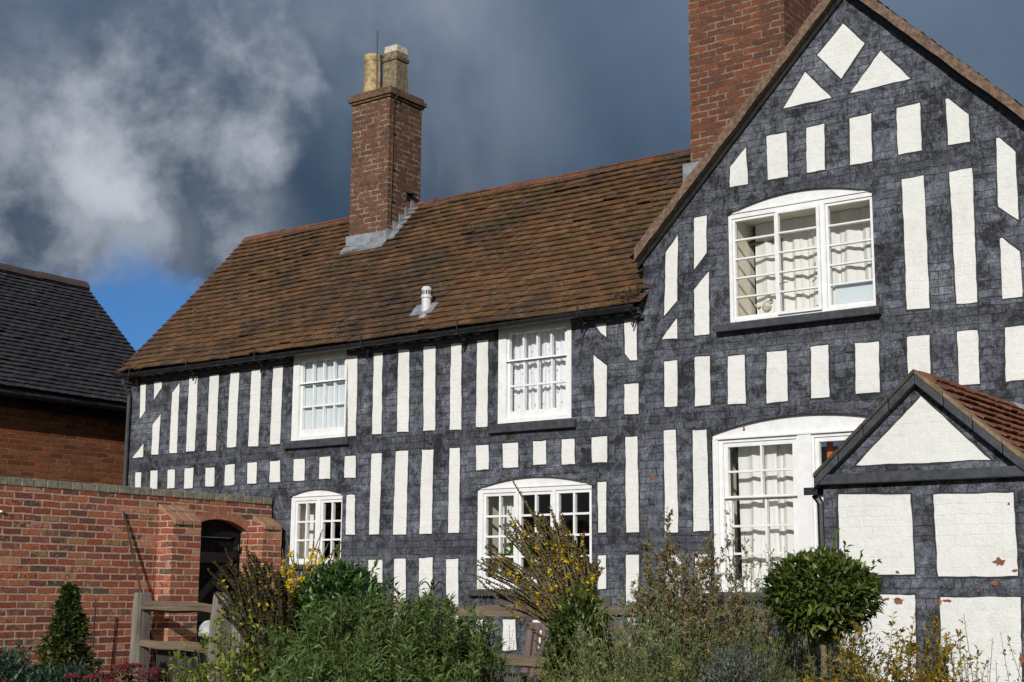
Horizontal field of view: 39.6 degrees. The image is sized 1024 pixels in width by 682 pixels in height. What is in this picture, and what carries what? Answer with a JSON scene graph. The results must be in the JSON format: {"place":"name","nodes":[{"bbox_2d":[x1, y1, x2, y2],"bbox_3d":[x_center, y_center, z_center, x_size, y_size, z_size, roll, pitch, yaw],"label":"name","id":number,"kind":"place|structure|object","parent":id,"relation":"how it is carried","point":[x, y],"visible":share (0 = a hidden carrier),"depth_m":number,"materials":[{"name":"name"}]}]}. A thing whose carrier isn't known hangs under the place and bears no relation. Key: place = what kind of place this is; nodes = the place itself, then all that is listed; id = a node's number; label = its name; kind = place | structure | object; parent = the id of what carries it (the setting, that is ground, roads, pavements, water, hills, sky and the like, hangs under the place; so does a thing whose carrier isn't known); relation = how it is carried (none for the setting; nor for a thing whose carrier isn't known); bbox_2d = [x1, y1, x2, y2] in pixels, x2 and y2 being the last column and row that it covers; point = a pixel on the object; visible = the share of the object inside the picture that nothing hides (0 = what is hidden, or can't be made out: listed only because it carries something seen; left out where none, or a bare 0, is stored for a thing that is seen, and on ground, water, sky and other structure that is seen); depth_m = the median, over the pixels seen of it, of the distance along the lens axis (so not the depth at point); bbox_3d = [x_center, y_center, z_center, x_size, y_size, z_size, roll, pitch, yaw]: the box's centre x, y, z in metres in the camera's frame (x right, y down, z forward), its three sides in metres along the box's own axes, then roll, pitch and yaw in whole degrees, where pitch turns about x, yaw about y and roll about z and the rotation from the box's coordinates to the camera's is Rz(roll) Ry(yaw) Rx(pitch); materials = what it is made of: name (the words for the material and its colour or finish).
{"place":"outdoors","nodes":[
{"label":"outdoors","id":0,"kind":"place"},
{"bbox_2d":[156,649,206,681],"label":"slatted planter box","id":1,"kind":"object","parent":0,"point":[163,657],"depth_m":13.54,"materials":[{"name":"grey wood"}]},
{"bbox_2d":[196,620,231,677],"bbox_3d":[-2.995,3.352,14.346,0.430,1.096,0.430,-7,-12,36],"label":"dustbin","id":2,"kind":"object","parent":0,"point":[204,626],"visible":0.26,"depth_m":14.28,"materials":[{"name":"white plastic"}]},
{"bbox_2d":[453,658,539,681],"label":"grass clump","id":3,"kind":"object","parent":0,"point":[507,674],"visible":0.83,"depth_m":7.46,"materials":[{"name":"green plant"}]},
{"bbox_2d":[492,626,522,681],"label":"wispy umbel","id":4,"kind":"object","parent":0,"point":[509,651],"visible":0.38,"depth_m":11.30,"materials":[{"name":"plant"}]},
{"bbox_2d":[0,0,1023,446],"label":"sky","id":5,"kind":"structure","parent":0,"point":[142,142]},
{"label":"planting bed","id":6,"kind":"structure","parent":0,"visible":0},
{"bbox_2d":[0,633,52,681],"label":"shrub","id":7,"kind":"object","parent":6,"relation":"on","point":[6,666],"visible":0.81,"depth_m":11.18,"materials":[{"name":"green plant"}]},
{"bbox_2d":[19,658,96,681],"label":"shrub","id":8,"kind":"object","parent":6,"relation":"on","point":[57,673],"visible":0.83,"depth_m":11.04,"materials":[{"name":"green plant"}]},
{"bbox_2d":[32,581,104,681],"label":"holly bush","id":9,"kind":"object","parent":6,"relation":"on","point":[70,617],"visible":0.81,"depth_m":11.96,"materials":[{"name":"green plant"}]},
{"bbox_2d":[63,671,117,681],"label":"sedum","id":10,"kind":"object","parent":6,"relation":"on","point":[73,676],"visible":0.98,"depth_m":10.85,"materials":[{"name":"red plant"}]},
{"bbox_2d":[91,599,96,666],"bbox_3d":[-3.936,3.070,13.330,0.030,1.280,0.029,-7,-12,36],"label":"garden cane","id":11,"kind":"object","parent":6,"relation":"on","point":[94,628],"visible":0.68,"depth_m":13.39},
{"bbox_2d":[111,662,164,681],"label":"sedum","id":12,"kind":"object","parent":6,"relation":"on","point":[121,668],"visible":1,"depth_m":10.98,"materials":[{"name":"red plant"}]},
{"bbox_2d":[161,641,242,681],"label":"leafy plant","id":13,"kind":"object","parent":6,"relation":"on","point":[178,657],"visible":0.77,"depth_m":8.80,"materials":[{"name":"green plant"}]},
{"bbox_2d":[173,602,267,681],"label":"leafy plant","id":14,"kind":"object","parent":6,"relation":"on","point":[229,669],"visible":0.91,"depth_m":8.71,"materials":[{"name":"green plant"}]},
{"bbox_2d":[206,545,295,681],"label":"flowering spike plant","id":15,"kind":"object","parent":6,"relation":"on","point":[265,613],"visible":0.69,"depth_m":9.02,"materials":[{"name":"yellow plant"}]},
{"bbox_2d":[234,636,392,681],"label":"leafy perennial","id":16,"kind":"object","parent":6,"relation":"on","point":[290,659],"visible":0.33,"depth_m":7.33,"materials":[{"name":"green plant"}]},
{"bbox_2d":[280,529,366,635],"bbox_3d":[-1.311,1.735,9.571,0.656,0.934,0.259,2,-10,-8],"label":"flowering spike plant","id":17,"kind":"object","parent":6,"relation":"on","point":[284,571],"visible":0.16,"depth_m":9.57,"materials":[{"name":"yellow plant"}]},
{"bbox_2d":[291,549,398,654],"bbox_3d":[-1.137,2.186,9.266,0.748,1.636,0.682,-7,-12,36],"label":"laurel bush","id":18,"kind":"object","parent":6,"relation":"on","point":[339,578],"visible":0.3,"depth_m":9.25,"materials":[{"name":"green plant"}]},
{"bbox_2d":[254,592,439,681],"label":"leafy perennial","id":19,"kind":"object","parent":6,"relation":"on","point":[317,630],"visible":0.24,"depth_m":7.66,"materials":[{"name":"green plant"}]},
{"bbox_2d":[249,642,444,681],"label":"leafy perennial","id":20,"kind":"object","parent":6,"relation":"on","point":[315,674],"visible":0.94,"depth_m":6.97,"materials":[{"name":"green plant"}]},
{"bbox_2d":[282,574,501,681],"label":"leafy perennial","id":21,"kind":"object","parent":6,"relation":"on","point":[445,629],"visible":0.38,"depth_m":7.67,"materials":[{"name":"green plant"}]},
{"bbox_2d":[314,643,493,681],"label":"leafy perennial","id":22,"kind":"object","parent":6,"relation":"on","point":[427,666],"visible":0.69,"depth_m":7.27,"materials":[{"name":"green plant"}]},
{"bbox_2d":[361,589,511,681],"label":"leafy perennial","id":23,"kind":"object","parent":6,"relation":"on","point":[492,664],"visible":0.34,"depth_m":7.70,"materials":[{"name":"green plant"}]},
{"bbox_2d":[499,640,539,681],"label":"rosemary","id":24,"kind":"object","parent":6,"relation":"on","point":[518,664],"visible":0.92,"depth_m":7.76,"materials":[{"name":"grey plant"}]},
{"bbox_2d":[473,473,604,656],"bbox_3d":[0.178,1.390,8.869,0.848,1.133,0.346,2,-10,-7],"label":"flowering spike plant","id":25,"kind":"object","parent":6,"relation":"on","point":[556,550],"visible":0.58,"depth_m":8.85,"materials":[{"name":"yellow plant"}]},
{"bbox_2d":[517,652,575,681],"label":"slender herb","id":26,"kind":"object","parent":6,"relation":"on","point":[543,679],"visible":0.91,"depth_m":7.45,"materials":[{"name":"green plant"}]},
{"bbox_2d":[534,576,627,681],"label":"laurel bush","id":27,"kind":"object","parent":6,"relation":"on","point":[564,624],"visible":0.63,"depth_m":8.35,"materials":[{"name":"green plant"}]},
{"bbox_2d":[527,617,722,681],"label":"wormwood","id":28,"kind":"object","parent":6,"relation":"on","point":[586,676],"visible":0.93,"depth_m":7.50,"materials":[{"name":"green plant"}]},
{"bbox_2d":[564,565,700,681],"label":"wormwood","id":29,"kind":"object","parent":6,"relation":"on","point":[639,642],"visible":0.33,"depth_m":8.33,"materials":[{"name":"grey plant"}]},
{"bbox_2d":[560,598,731,681],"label":"wormwood","id":30,"kind":"object","parent":6,"relation":"on","point":[625,617],"visible":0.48,"depth_m":7.93,"materials":[{"name":"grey plant"}]},
{"bbox_2d":[630,506,713,667],"bbox_3d":[0.949,1.928,8.444,0.553,1.884,0.511,-7,-12,36],"label":"wormwood","id":31,"kind":"object","parent":6,"relation":"on","point":[664,557],"visible":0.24,"depth_m":8.50,"materials":[{"name":"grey plant"}]},
{"bbox_2d":[625,529,765,681],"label":"wormwood","id":32,"kind":"object","parent":6,"relation":"on","point":[679,571],"visible":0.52,"depth_m":8.30,"materials":[{"name":"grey plant"}]},
{"bbox_2d":[637,605,798,681],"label":"wormwood","id":33,"kind":"object","parent":6,"relation":"on","point":[677,650],"visible":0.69,"depth_m":7.64,"materials":[{"name":"green plant"}]},
{"bbox_2d":[692,628,773,681],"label":"lavender cotton","id":34,"kind":"object","parent":6,"relation":"on","point":[731,664],"visible":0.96,"depth_m":7.31,"materials":[{"name":"silver plant"}]},
{"bbox_2d":[673,501,796,681],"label":"wormwood","id":35,"kind":"object","parent":6,"relation":"on","point":[746,617],"visible":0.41,"depth_m":8.36,"materials":[{"name":"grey plant"}]},
{"bbox_2d":[722,543,838,681],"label":"wormwood","id":36,"kind":"object","parent":6,"relation":"on","point":[795,642],"visible":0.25,"depth_m":8.45,"materials":[{"name":"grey plant"}]},
{"bbox_2d":[759,529,887,681],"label":"bay tree","id":37,"kind":"object","parent":6,"relation":"on","point":[830,613],"visible":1,"depth_m":7.72,"materials":[{"name":"green plant"}]},
{"bbox_2d":[793,631,888,681],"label":"slender herb","id":38,"kind":"object","parent":6,"relation":"on","point":[829,661],"visible":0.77,"depth_m":7.35,"materials":[{"name":"green plant"}]},
{"bbox_2d":[796,621,891,681],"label":"shaded shrub","id":39,"kind":"object","parent":6,"relation":"on","point":[834,652],"visible":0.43,"depth_m":8.20,"materials":[{"name":"green plant"}]},
{"bbox_2d":[799,611,963,681],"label":"autumn perennial","id":40,"kind":"object","parent":6,"relation":"on","point":[937,675],"visible":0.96,"depth_m":7.32,"materials":[{"name":"yellow plant"}]},
{"bbox_2d":[879,614,988,681],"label":"autumn perennial","id":41,"kind":"object","parent":6,"relation":"on","point":[938,641],"visible":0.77,"depth_m":7.43,"materials":[{"name":"yellow plant"}]},
{"bbox_2d":[945,618,993,681],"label":"slender herb","id":42,"kind":"object","parent":6,"relation":"on","point":[966,672],"visible":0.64,"depth_m":7.45,"materials":[{"name":"green plant"}]},
{"bbox_2d":[995,632,1023,681],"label":"slender herb","id":43,"kind":"object","parent":6,"relation":"on","point":[1004,650],"visible":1,"depth_m":7.40,"materials":[{"name":"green plant"}]},
{"label":"ground","id":44,"kind":"structure","parent":0,"visible":0},
{"bbox_2d":[0,263,136,485],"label":"outbuilding","id":45,"kind":"structure","parent":44,"relation":"on","point":[67,351],"depth_m":18.89,"materials":[{"name":"brick"}]},
{"bbox_2d":[0,476,281,681],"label":"garden wall","id":46,"kind":"structure","parent":44,"relation":"on","point":[55,536],"depth_m":13.84,"materials":[{"name":"brick"}]},
{"bbox_2d":[196,519,240,636],"bbox_3d":[-3.181,2.913,14.853,0.125,2.095,0.815,-7,-12,36],"label":"door","id":47,"kind":"structure","parent":46,"relation":"in","point":[211,548],"depth_m":15.03,"materials":[{"name":"black paint"}]},
{"bbox_2d":[113,0,1023,681],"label":"timber framed house","id":48,"kind":"structure","parent":44,"relation":"on","point":[399,376],"depth_m":12.95,"materials":[{"name":"paint"}]},
{"bbox_2d":[280,489,342,569],"bbox_3d":[-2.005,2.037,15.359,0.930,0.855,0.455,-7,-12,36],"label":"window","id":49,"kind":"structure","parent":48,"relation":"in","point":[308,508],"depth_m":15.36,"materials":[{"name":"white paint"}]},
{"bbox_2d":[283,349,349,448],"bbox_3d":[-2.096,0.631,15.476,0.953,1.053,0.124,-7,-12,36],"label":"window","id":50,"kind":"structure","parent":48,"relation":"in","point":[319,400],"depth_m":15.51,"materials":[{"name":"white paint"}]},
{"bbox_2d":[334,532,340,557],"bbox_3d":[-1.787,2.198,15.193,0.277,0.323,0.229,-7,-12,36],"label":"potted plant","id":51,"kind":"object","parent":48,"relation":"on","point":[337,548],"visible":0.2,"depth_m":15.20,"materials":[{"name":"green plant"}]},
{"bbox_2d":[503,542,528,569],"bbox_3d":[0.020,2.178,13.850,0.307,0.479,0.267,-7,-12,36],"label":"potted plant","id":52,"kind":"object","parent":48,"relation":"on","point":[510,550],"visible":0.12,"depth_m":13.84,"materials":[{"name":"green plant"}]},
{"bbox_2d":[488,319,576,433],"bbox_3d":[0.235,0.340,13.830,1.016,1.080,0.195,-7,-12,36],"label":"window","id":53,"kind":"structure","parent":48,"relation":"in","point":[535,360],"depth_m":13.85,"materials":[{"name":"white paint"}]},
{"bbox_2d":[523,530,543,576],"bbox_3d":[0.225,2.098,13.726,0.426,0.543,0.303,-7,-12,36],"label":"potted plant","id":54,"kind":"object","parent":48,"relation":"on","point":[526,566],"visible":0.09,"depth_m":13.73,"materials":[{"name":"green plant"}]},
{"bbox_2d":[468,477,598,595],"bbox_3d":[0.306,1.878,13.652,1.480,1.130,0.465,-7,-12,36],"label":"window","id":55,"kind":"structure","parent":48,"relation":"in","point":[494,500],"depth_m":13.76,"materials":[{"name":"white paint"}]},
{"bbox_2d":[754,299,772,312],"bbox_3d":[2.221,-0.280,12.549,0.185,0.166,0.090,-7,-12,36],"label":"ornament","id":56,"kind":"object","parent":48,"relation":"on","point":[766,307],"visible":0.88,"depth_m":12.51,"materials":[{"name":"ceramic"}]},
{"bbox_2d":[704,414,866,600],"bbox_3d":[2.543,1.411,12.030,1.870,1.562,0.472,-7,-12,36],"label":"window","id":57,"kind":"structure","parent":48,"relation":"in","point":[778,458],"depth_m":12.26,"materials":[{"name":"white paint"}]},
{"bbox_2d":[715,188,882,333],"bbox_3d":[2.563,-0.696,12.417,1.509,1.187,0.545,-7,-12,36],"label":"window","id":58,"kind":"structure","parent":48,"relation":"in","point":[823,261],"depth_m":12.43,"materials":[{"name":"white paint"}]},
{"label":"path","id":59,"kind":"structure","parent":0,"visible":0},
{"bbox_2d":[123,512,155,664],"bbox_3d":[-3.558,2.745,13.893,0.592,2.131,0.028,5,-11,-22],"label":"leaning pole","id":60,"kind":"object","parent":59,"relation":"on","point":[140,590],"visible":0.55,"depth_m":13.92,"materials":[{"name":"wood"}]},
{"bbox_2d":[128,592,231,681],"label":"post and rail fence","id":61,"kind":"object","parent":59,"relation":"on","point":[143,608],"visible":0.7,"depth_m":13.51,"materials":[{"name":"brown wood"}]},
{"bbox_2d":[462,562,501,677],"bbox_3d":[-0.318,2.609,11.674,0.542,1.660,0.570,4,-11,-17],"label":"wispy umbel","id":62,"kind":"object","parent":59,"relation":"on","point":[479,591],"visible":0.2,"depth_m":11.71,"materials":[{"name":"plant"}]},
{"bbox_2d":[282,578,814,681],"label":"post and rail fence","id":63,"kind":"object","parent":59,"relation":"on","point":[520,660],"visible":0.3,"depth_m":11.00,"materials":[{"name":"brown wood"}]},
{"bbox_2d":[231,595,244,679],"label":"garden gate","id":64,"kind":"structure","parent":63,"relation":"attached to","point":[240,638],"depth_m":12.90,"materials":[{"name":"brown wood"}]},
{"bbox_2d":[492,622,644,681],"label":"garden bench","id":65,"kind":"object","parent":59,"relation":"on","point":[531,645],"visible":0.23,"depth_m":12.66,"materials":[{"name":"brown wood"}]}
]}

